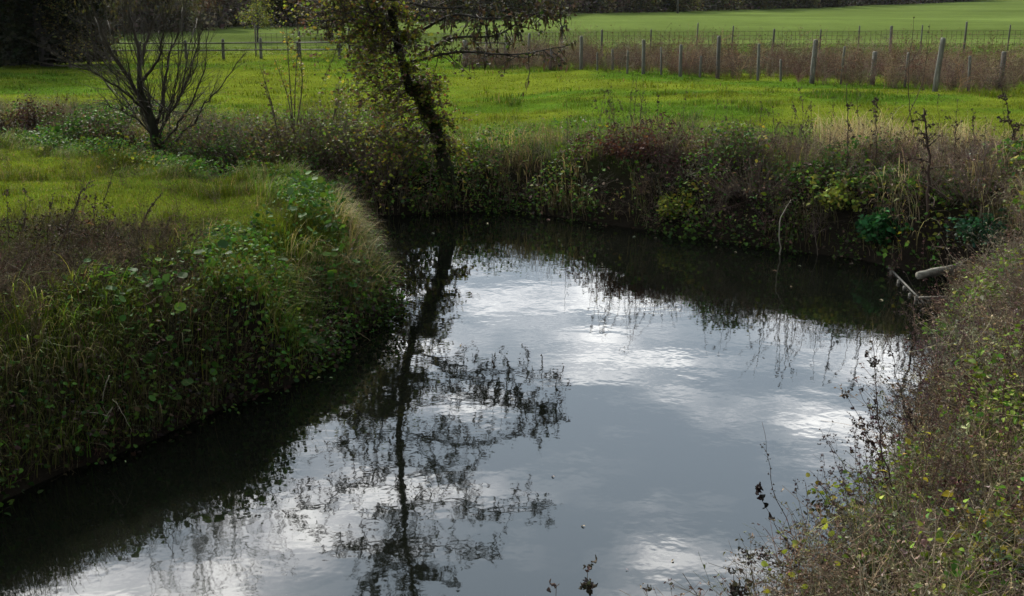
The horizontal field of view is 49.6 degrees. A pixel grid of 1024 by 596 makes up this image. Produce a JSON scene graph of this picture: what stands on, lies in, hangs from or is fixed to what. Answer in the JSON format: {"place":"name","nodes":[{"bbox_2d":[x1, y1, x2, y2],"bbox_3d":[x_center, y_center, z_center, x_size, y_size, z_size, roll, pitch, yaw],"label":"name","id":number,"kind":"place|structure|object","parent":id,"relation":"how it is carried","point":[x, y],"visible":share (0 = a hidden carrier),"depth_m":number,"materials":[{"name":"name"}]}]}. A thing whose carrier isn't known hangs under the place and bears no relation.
{"place":"outdoors","nodes":[
{"label":"outdoors","id":0,"kind":"place"},
{"bbox_2d":[209,178,408,337],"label":"straw grass","id":1,"kind":"structure","parent":0,"point":[351,229],"depth_m":12.88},
{"bbox_2d":[0,211,966,595],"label":"river water","id":2,"kind":"structure","parent":0,"point":[622,393],"depth_m":9.36,"materials":[{"name":"black liquid"}]},
{"bbox_2d":[0,0,1023,595],"bbox_3d":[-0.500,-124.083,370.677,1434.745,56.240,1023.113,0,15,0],"label":"ground","id":3,"kind":"structure","parent":0,"point":[952,18],"depth_m":20.11,"materials":[{"name":"plant"}]},
{"bbox_2d":[0,108,28,136],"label":"bramble bush","id":4,"kind":"object","parent":3,"relation":"on","point":[7,123],"visible":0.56,"depth_m":24.78,"materials":[{"name":"green plant"}]},
{"bbox_2d":[4,89,67,136],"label":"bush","id":5,"kind":"object","parent":3,"relation":"on","point":[29,123],"visible":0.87,"depth_m":24.45,"materials":[{"name":"brown plant"}]},
{"bbox_2d":[0,0,119,66],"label":"yew tree","id":6,"kind":"object","parent":3,"relation":"on","point":[73,5],"visible":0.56,"depth_m":44.06,"materials":[{"name":"green plant"}]},
{"bbox_2d":[24,0,96,66],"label":"hazel bush","id":7,"kind":"object","parent":3,"relation":"on","point":[56,29],"visible":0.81,"depth_m":44.08,"materials":[{"name":"green plant"}]},
{"bbox_2d":[0,0,123,66],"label":"yew tree","id":8,"kind":"object","parent":3,"relation":"on","point":[15,49],"visible":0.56,"depth_m":43.88,"materials":[{"name":"green plant"}]},
{"bbox_2d":[26,107,98,143],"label":"bramble bush","id":9,"kind":"object","parent":3,"relation":"on","point":[68,125],"visible":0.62,"depth_m":23.70,"materials":[{"name":"green plant"}]},
{"bbox_2d":[60,173,86,257],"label":"dead stalk","id":10,"kind":"object","parent":3,"relation":"on","point":[69,231],"visible":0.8,"depth_m":10.61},
{"bbox_2d":[54,176,94,262],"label":"dead stalk","id":11,"kind":"object","parent":3,"relation":"on","point":[76,203],"visible":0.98,"depth_m":10.37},
{"bbox_2d":[51,1,129,64],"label":"hazel bush","id":12,"kind":"object","parent":3,"relation":"on","point":[97,46],"visible":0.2,"depth_m":45.88,"materials":[{"name":"green plant"}]},
{"bbox_2d":[65,115,141,151],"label":"bramble bush","id":13,"kind":"object","parent":3,"relation":"on","point":[108,130],"visible":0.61,"depth_m":23.27,"materials":[{"name":"green plant"}]},
{"bbox_2d":[10,0,257,157],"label":"willow bush","id":14,"kind":"object","parent":3,"relation":"on","point":[145,105],"visible":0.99,"depth_m":21.60,"materials":[{"name":"brown plant"}]},
{"bbox_2d":[107,0,199,29],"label":"tree","id":15,"kind":"object","parent":3,"relation":"on","point":[150,10],"visible":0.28,"depth_m":80.81,"materials":[{"name":"green plant"}]},
{"bbox_2d":[127,0,202,30],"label":"tree","id":16,"kind":"object","parent":3,"relation":"on","point":[172,27],"visible":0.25,"depth_m":82.28,"materials":[{"name":"green plant"}]},
{"bbox_2d":[0,134,354,365],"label":"bank turf","id":17,"kind":"structure","parent":3,"relation":"on","point":[11,176],"depth_m":13.59,"materials":[{"name":"green plant"}]},
{"bbox_2d":[0,125,381,491],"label":"tussock grass","id":18,"kind":"structure","parent":3,"relation":"on","point":[163,166],"depth_m":10.66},
{"bbox_2d":[0,132,384,492],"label":"dead bramble","id":19,"kind":"object","parent":3,"relation":"on","point":[128,253],"visible":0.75,"depth_m":10.20,"materials":[{"name":"plant"}]},
{"bbox_2d":[160,104,246,159],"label":"briar bush","id":20,"kind":"object","parent":3,"relation":"on","point":[192,138],"visible":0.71,"depth_m":21.77,"materials":[{"name":"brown plant"}]},
{"bbox_2d":[0,125,411,515],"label":"bank herbs","id":21,"kind":"object","parent":3,"relation":"on","point":[305,187],"visible":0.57,"depth_m":10.95,"materials":[{"name":"green plant"}]},
{"bbox_2d":[196,0,224,26],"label":"tree","id":22,"kind":"object","parent":3,"relation":"on","point":[208,5],"visible":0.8,"depth_m":87.85,"materials":[{"name":"green plant"}]},
{"bbox_2d":[196,0,250,23],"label":"tree","id":23,"kind":"object","parent":3,"relation":"on","point":[233,2],"visible":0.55,"depth_m":91.81,"materials":[{"name":"green plant"}]},
{"bbox_2d":[161,115,291,168],"bbox_3d":[-5.373,-3.018,21.310,2.031,0.995,2.238,13,20,39],"label":"briar bush","id":24,"kind":"object","parent":3,"relation":"on","point":[225,145],"visible":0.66,"depth_m":21.10,"materials":[{"name":"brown plant"}]},
{"bbox_2d":[202,109,284,162],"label":"briar bush","id":25,"kind":"object","parent":3,"relation":"on","point":[248,135],"visible":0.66,"depth_m":21.15,"materials":[{"name":"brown plant"}]},
{"bbox_2d":[115,38,376,59],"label":"rail fence","id":26,"kind":"object","parent":3,"relation":"on","point":[223,50],"visible":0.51,"depth_m":50.19,"materials":[{"name":"brown wood"}]},
{"bbox_2d":[234,0,283,41],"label":"birch tree","id":27,"kind":"object","parent":3,"relation":"on","point":[263,18],"visible":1,"depth_m":69.11,"materials":[{"name":"green plant"}]},
{"bbox_2d":[218,106,305,150],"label":"briar bush","id":28,"kind":"object","parent":3,"relation":"on","point":[272,129],"visible":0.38,"depth_m":21.38,"materials":[{"name":"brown plant"}]},
{"bbox_2d":[258,61,281,153],"bbox_3d":[-4.565,-3.590,21.055,0.435,1.769,0.306,7,17,25],"label":"sapling","id":29,"kind":"object","parent":3,"relation":"on","point":[269,98],"visible":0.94,"depth_m":21.03,"materials":[{"name":"brown plant"}]},
{"bbox_2d":[247,0,320,24],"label":"tree","id":30,"kind":"object","parent":3,"relation":"on","point":[279,3],"visible":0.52,"depth_m":91.51,"materials":[{"name":"green plant"}]},
{"bbox_2d":[271,0,307,132],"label":"sapling","id":31,"kind":"object","parent":3,"relation":"on","point":[296,63],"visible":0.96,"depth_m":21.46,"materials":[{"name":"brown plant"}]},
{"bbox_2d":[246,117,333,169],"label":"briar bush","id":32,"kind":"object","parent":3,"relation":"on","point":[271,154],"visible":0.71,"depth_m":20.30,"materials":[{"name":"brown plant"}]},
{"bbox_2d":[246,94,355,152],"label":"briar bush","id":33,"kind":"object","parent":3,"relation":"on","point":[311,118],"visible":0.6,"depth_m":20.68,"materials":[{"name":"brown plant"}]},
{"bbox_2d":[283,0,367,36],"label":"tree","id":34,"kind":"object","parent":3,"relation":"on","point":[305,7],"visible":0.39,"depth_m":74.88,"materials":[{"name":"green plant"}]},
{"bbox_2d":[286,82,371,127],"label":"briar bush","id":35,"kind":"object","parent":3,"relation":"on","point":[322,110],"visible":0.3,"depth_m":22.49,"materials":[{"name":"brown plant"}]},
{"bbox_2d":[287,101,382,164],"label":"briar bush","id":36,"kind":"object","parent":3,"relation":"on","point":[322,138],"visible":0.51,"depth_m":20.09,"materials":[{"name":"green plant"}]},
{"bbox_2d":[322,69,348,159],"bbox_3d":[-3.213,-3.338,20.248,0.383,1.701,0.534,-12,19,-37],"label":"sapling","id":37,"kind":"object","parent":3,"relation":"on","point":[335,109],"visible":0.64,"depth_m":20.23,"materials":[{"name":"brown plant"}]},
{"bbox_2d":[305,110,404,171],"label":"briar bush","id":38,"kind":"object","parent":3,"relation":"on","point":[340,152],"visible":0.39,"depth_m":19.76,"materials":[{"name":"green plant"}]},
{"bbox_2d":[324,95,422,159],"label":"briar bush","id":39,"kind":"object","parent":3,"relation":"on","point":[351,130],"visible":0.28,"depth_m":19.89,"materials":[{"name":"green plant"}]},
{"bbox_2d":[329,107,429,183],"bbox_3d":[-2.270,-2.686,19.400,1.696,1.309,1.488,0,15,0],"label":"briar bush","id":40,"kind":"object","parent":3,"relation":"on","point":[386,167],"visible":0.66,"depth_m":19.24,"materials":[{"name":"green plant"}]},
{"bbox_2d":[398,0,452,20],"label":"tree","id":41,"kind":"object","parent":3,"relation":"on","point":[427,3],"visible":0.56,"depth_m":103.38,"materials":[{"name":"green plant"}]},
{"bbox_2d":[282,0,577,219],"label":"alder tree","id":42,"kind":"object","parent":3,"relation":"on","point":[418,86],"visible":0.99,"depth_m":18.51,"materials":[{"name":"green plant"}]},
{"bbox_2d":[419,0,474,20],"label":"tree","id":43,"kind":"object","parent":3,"relation":"on","point":[459,3],"visible":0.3,"depth_m":106.97,"materials":[{"name":"green plant"}]},
{"bbox_2d":[0,144,936,489],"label":"waterside grass","id":44,"kind":"structure","parent":3,"relation":"on","point":[156,378],"depth_m":9.76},
{"bbox_2d":[5,0,959,34],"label":"hedge growth","id":45,"kind":"object","parent":3,"relation":"on","point":[223,13],"visible":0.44,"depth_m":117.62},
{"bbox_2d":[462,40,508,66],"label":"field gate","id":46,"kind":"structure","parent":3,"relation":"on","point":[465,42],"depth_m":44.33,"materials":[{"name":"grey wood"}]},
{"bbox_2d":[477,0,519,17],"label":"tree","id":47,"kind":"object","parent":3,"relation":"on","point":[512,4],"visible":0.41,"depth_m":113.04,"materials":[{"name":"green plant"}]},
{"bbox_2d":[0,95,1023,273],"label":"riverside scrub","id":48,"kind":"object","parent":3,"relation":"on","point":[854,179],"visible":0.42,"depth_m":17.79,"materials":[{"name":"green plant"}]},
{"bbox_2d":[0,42,1023,153],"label":"meadow grass","id":49,"kind":"structure","parent":3,"relation":"on","point":[510,101],"depth_m":29.48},
{"bbox_2d":[0,85,1023,254],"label":"dead weeds","id":50,"kind":"object","parent":3,"relation":"on","point":[934,157],"visible":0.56,"depth_m":17.63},
{"bbox_2d":[0,94,1023,267],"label":"sedge","id":51,"kind":"object","parent":3,"relation":"on","point":[818,125],"visible":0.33,"depth_m":19.07,"materials":[{"name":"beige plant"}]},
{"bbox_2d":[503,0,567,14],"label":"tree","id":52,"kind":"object","parent":3,"relation":"on","point":[530,8],"visible":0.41,"depth_m":114.56,"materials":[{"name":"green plant"}]},
{"bbox_2d":[578,554,597,595],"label":"withered nettle","id":53,"kind":"object","parent":3,"relation":"on","point":[587,585],"visible":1,"depth_m":3.67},
{"bbox_2d":[572,0,613,12],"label":"tree","id":54,"kind":"object","parent":3,"relation":"on","point":[597,6],"visible":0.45,"depth_m":125.88,"materials":[{"name":"green plant"}]},
{"bbox_2d":[609,0,654,11],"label":"tree","id":55,"kind":"object","parent":3,"relation":"on","point":[642,5],"visible":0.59,"depth_m":132.14,"materials":[{"name":"green plant"}]},
{"bbox_2d":[594,124,681,163],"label":"bramble bush","id":56,"kind":"object","parent":3,"relation":"on","point":[639,145],"visible":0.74,"depth_m":18.64,"materials":[{"name":"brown plant"}]},
{"bbox_2d":[254,22,1023,55],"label":"fence","id":57,"kind":"object","parent":3,"relation":"on","point":[890,34],"visible":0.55,"depth_m":49.88,"materials":[{"name":"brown wood"}]},
{"bbox_2d":[645,0,705,10],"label":"tree","id":58,"kind":"object","parent":3,"relation":"on","point":[671,3],"visible":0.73,"depth_m":136.30,"materials":[{"name":"green plant"}]},
{"bbox_2d":[656,181,704,219],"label":"elder bush","id":59,"kind":"object","parent":3,"relation":"on","point":[664,200],"visible":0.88,"depth_m":17.64,"materials":[{"name":"green plant"}]},
{"bbox_2d":[699,0,738,8],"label":"tree","id":60,"kind":"object","parent":3,"relation":"on","point":[724,7],"visible":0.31,"depth_m":149.50,"materials":[{"name":"green plant"}]},
{"bbox_2d":[727,567,742,595],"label":"withered nettle","id":61,"kind":"object","parent":3,"relation":"on","point":[734,587],"visible":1,"depth_m":3.67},
{"bbox_2d":[448,21,1023,91],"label":"dock stems","id":62,"kind":"object","parent":3,"relation":"on","point":[859,64],"visible":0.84,"depth_m":36.16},
{"bbox_2d":[701,154,796,201],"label":"briar bush","id":63,"kind":"object","parent":3,"relation":"on","point":[749,190],"visible":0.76,"depth_m":16.95,"materials":[{"name":"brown plant"}]},
{"bbox_2d":[477,33,1023,91],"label":"post fence","id":64,"kind":"object","parent":3,"relation":"on","point":[874,54],"visible":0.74,"depth_m":33.42,"materials":[{"name":"grey wood"}]},
{"bbox_2d":[732,0,775,8],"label":"tree","id":65,"kind":"object","parent":3,"relation":"on","point":[759,3],"visible":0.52,"depth_m":154.29,"materials":[{"name":"green plant"}]},
{"bbox_2d":[760,423,813,572],"bbox_3d":[1.688,1.254,6.659,0.449,1.088,0.063,0,15,0],"label":"dead stalk","id":66,"kind":"object","parent":3,"relation":"on","point":[774,497],"visible":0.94,"depth_m":6.63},
{"bbox_2d":[755,482,830,587],"bbox_3d":[1.645,1.378,6.341,0.530,0.650,0.188,0,15,0],"label":"dead stalk","id":67,"kind":"object","parent":3,"relation":"on","point":[758,488],"visible":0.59,"depth_m":6.32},
{"bbox_2d":[738,546,857,593],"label":"dead stalk","id":68,"kind":"object","parent":3,"relation":"on","point":[760,556],"visible":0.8,"depth_m":6.06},
{"bbox_2d":[790,0,824,7],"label":"tree","id":69,"kind":"object","parent":3,"relation":"on","point":[815,5],"visible":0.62,"depth_m":166.04,"materials":[{"name":"green plant"}]},
{"bbox_2d":[620,193,1023,595],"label":"dead weeds","id":70,"kind":"object","parent":3,"relation":"on","point":[833,574],"visible":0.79,"depth_m":6.30,"materials":[{"name":"plant"}]},
{"bbox_2d":[814,454,838,556],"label":"dead weed","id":71,"kind":"object","parent":3,"relation":"on","point":[829,472],"visible":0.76,"depth_m":7.00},
{"bbox_2d":[805,172,871,212],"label":"elder bush","id":72,"kind":"object","parent":3,"relation":"on","point":[834,195],"visible":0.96,"depth_m":16.09,"materials":[{"name":"green plant"}]},
{"bbox_2d":[808,466,869,546],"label":"dead weed","id":73,"kind":"object","parent":3,"relation":"on","point":[819,483],"visible":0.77,"depth_m":6.68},
{"bbox_2d":[824,440,858,517],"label":"dead weed","id":74,"kind":"object","parent":3,"relation":"on","point":[840,471],"visible":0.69,"depth_m":7.79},
{"bbox_2d":[817,420,876,507],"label":"dead weed","id":75,"kind":"object","parent":3,"relation":"on","point":[824,436],"visible":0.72,"depth_m":7.92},
{"bbox_2d":[806,472,891,520],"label":"nettle tuft","id":76,"kind":"object","parent":3,"relation":"on","point":[823,491],"visible":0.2,"depth_m":8.18,"materials":[{"name":"green plant"}]},
{"bbox_2d":[845,83,855,164],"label":"dead stalk","id":77,"kind":"object","parent":3,"relation":"on","point":[848,124],"visible":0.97,"depth_m":16.73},
{"bbox_2d":[830,471,877,523],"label":"dead weed","id":78,"kind":"object","parent":3,"relation":"on","point":[842,485],"visible":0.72,"depth_m":6.70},
{"bbox_2d":[837,430,873,502],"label":"dead weed","id":79,"kind":"object","parent":3,"relation":"on","point":[854,436],"visible":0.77,"depth_m":7.72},
{"bbox_2d":[841,388,895,501],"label":"dead stalk","id":80,"kind":"object","parent":3,"relation":"on","point":[859,427],"visible":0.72,"depth_m":6.97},
{"bbox_2d":[869,95,880,174],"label":"dead stalk","id":81,"kind":"object","parent":3,"relation":"on","point":[873,101],"visible":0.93,"depth_m":16.07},
{"bbox_2d":[868,446,887,527],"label":"dead weed","id":82,"kind":"object","parent":3,"relation":"on","point":[877,458],"visible":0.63,"depth_m":6.93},
{"bbox_2d":[857,451,900,511],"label":"dead weed","id":83,"kind":"object","parent":3,"relation":"on","point":[860,471],"visible":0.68,"depth_m":6.79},
{"bbox_2d":[857,340,901,515],"bbox_3d":[2.155,0.842,6.337,0.365,1.251,0.186,0,15,0],"label":"dead stalk","id":84,"kind":"object","parent":3,"relation":"on","point":[873,364],"visible":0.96,"depth_m":6.29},
{"bbox_2d":[866,411,898,524],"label":"dead weed","id":85,"kind":"object","parent":3,"relation":"on","point":[882,483],"visible":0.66,"depth_m":6.71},
{"bbox_2d":[855,201,912,246],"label":"laurel bush","id":86,"kind":"object","parent":3,"relation":"on","point":[874,223],"visible":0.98,"depth_m":15.59,"materials":[{"name":"green plant"}]},
{"bbox_2d":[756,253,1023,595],"bbox_3d":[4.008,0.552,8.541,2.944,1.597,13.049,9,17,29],"label":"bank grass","id":87,"kind":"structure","parent":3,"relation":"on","point":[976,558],"depth_m":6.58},
{"bbox_2d":[874,423,906,494],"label":"dead weed","id":88,"kind":"object","parent":3,"relation":"on","point":[891,442],"visible":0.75,"depth_m":7.21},
{"bbox_2d":[761,243,1023,595],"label":"bank herbs","id":89,"kind":"object","parent":3,"relation":"on","point":[953,566],"visible":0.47,"depth_m":6.51,"materials":[{"name":"green plant"}]},
{"bbox_2d":[836,508,964,592],"bbox_3d":[2.060,1.376,5.995,0.579,0.470,0.578,-6,16,-22],"label":"nettle tuft","id":90,"kind":"object","parent":3,"relation":"on","point":[881,532],"visible":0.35,"depth_m":6.00,"materials":[{"name":"green plant"}]},
{"bbox_2d":[884,335,931,459],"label":"dead stalk","id":91,"kind":"object","parent":3,"relation":"on","point":[904,407],"visible":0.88,"depth_m":7.35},
{"bbox_2d":[901,108,949,221],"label":"dead stalk","id":92,"kind":"object","parent":3,"relation":"on","point":[926,137],"visible":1,"depth_m":15.16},
{"bbox_2d":[913,379,938,476],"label":"dead weed","id":93,"kind":"object","parent":3,"relation":"on","point":[924,389],"visible":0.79,"depth_m":6.84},
{"bbox_2d":[906,360,949,454],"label":"dead weed","id":94,"kind":"object","parent":3,"relation":"on","point":[923,381],"visible":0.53,"depth_m":7.54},
{"bbox_2d":[902,390,954,512],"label":"dead weed","id":95,"kind":"object","parent":3,"relation":"on","point":[940,410],"visible":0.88,"depth_m":6.37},
{"bbox_2d":[922,465,957,535],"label":"dead weed","id":96,"kind":"object","parent":3,"relation":"on","point":[951,470],"visible":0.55,"depth_m":6.24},
{"bbox_2d":[915,261,970,278],"bbox_3d":[5.823,-0.387,14.595,1.148,0.206,0.137,-4,16,-15],"label":"bleached log","id":97,"kind":"object","parent":3,"relation":"on","point":[923,274],"visible":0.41,"depth_m":14.47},
{"bbox_2d":[921,385,973,512],"bbox_3d":[2.463,0.953,6.293,0.161,1.000,0.218,-12,19,-38],"label":"dead weed","id":98,"kind":"object","parent":3,"relation":"on","point":[963,398],"visible":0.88,"depth_m":6.20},
{"bbox_2d":[921,314,973,358],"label":"nettle tuft","id":99,"kind":"object","parent":3,"relation":"on","point":[925,328],"visible":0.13,"depth_m":10.80,"materials":[{"name":"green plant"}]},
{"bbox_2d":[933,381,966,526],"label":"dead weed","id":100,"kind":"object","parent":3,"relation":"on","point":[955,418],"visible":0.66,"depth_m":6.39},
{"bbox_2d":[938,459,970,551],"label":"dead weed","id":101,"kind":"object","parent":3,"relation":"on","point":[959,485],"visible":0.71,"depth_m":5.91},
{"bbox_2d":[942,478,972,531],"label":"dead weed","id":102,"kind":"object","parent":3,"relation":"on","point":[953,519],"visible":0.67,"depth_m":5.80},
{"bbox_2d":[901,129,1023,207],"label":"briar bush","id":103,"kind":"object","parent":3,"relation":"on","point":[983,177],"visible":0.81,"depth_m":15.01,"materials":[{"name":"brown plant"}]},
{"bbox_2d":[947,376,999,512],"bbox_3d":[2.563,0.878,6.183,0.202,0.969,0.226,11,19,36],"label":"dead weed","id":104,"kind":"object","parent":3,"relation":"on","point":[979,429],"visible":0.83,"depth_m":6.13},
{"bbox_2d":[941,487,1023,574],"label":"nettle tuft","id":105,"kind":"object","parent":3,"relation":"on","point":[946,493],"visible":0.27,"depth_m":5.78,"materials":[{"name":"green plant"}]},
{"bbox_2d":[944,207,1022,248],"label":"laurel bush","id":106,"kind":"object","parent":3,"relation":"on","point":[972,224],"visible":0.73,"depth_m":14.38,"materials":[{"name":"green plant"}]},
{"bbox_2d":[950,394,1023,474],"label":"nettle tuft","id":107,"kind":"object","parent":3,"relation":"on","point":[990,417],"visible":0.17,"depth_m":7.12,"materials":[{"name":"green plant"}]},
{"bbox_2d":[967,353,1023,425],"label":"nettle tuft","id":108,"kind":"object","parent":3,"relation":"on","point":[977,375],"visible":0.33,"depth_m":7.50,"materials":[{"name":"green plant"}]},
{"bbox_2d":[972,332,1023,466],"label":"dead weed","id":109,"kind":"object","parent":3,"relation":"on","point":[1007,353],"visible":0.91,"depth_m":6.48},
{"bbox_2d":[974,276,1021,316],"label":"nettle tuft","id":110,"kind":"object","parent":3,"relation":"on","point":[991,287],"visible":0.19,"depth_m":10.57,"materials":[{"name":"green plant"}]},
{"bbox_2d":[982,414,1017,546],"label":"dead weed","id":111,"kind":"object","parent":3,"relation":"on","point":[1000,431],"visible":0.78,"depth_m":5.80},
{"bbox_2d":[997,83,1023,140],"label":"dead stalk","id":112,"kind":"object","parent":3,"relation":"on","point":[1017,128],"visible":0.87,"depth_m":16.11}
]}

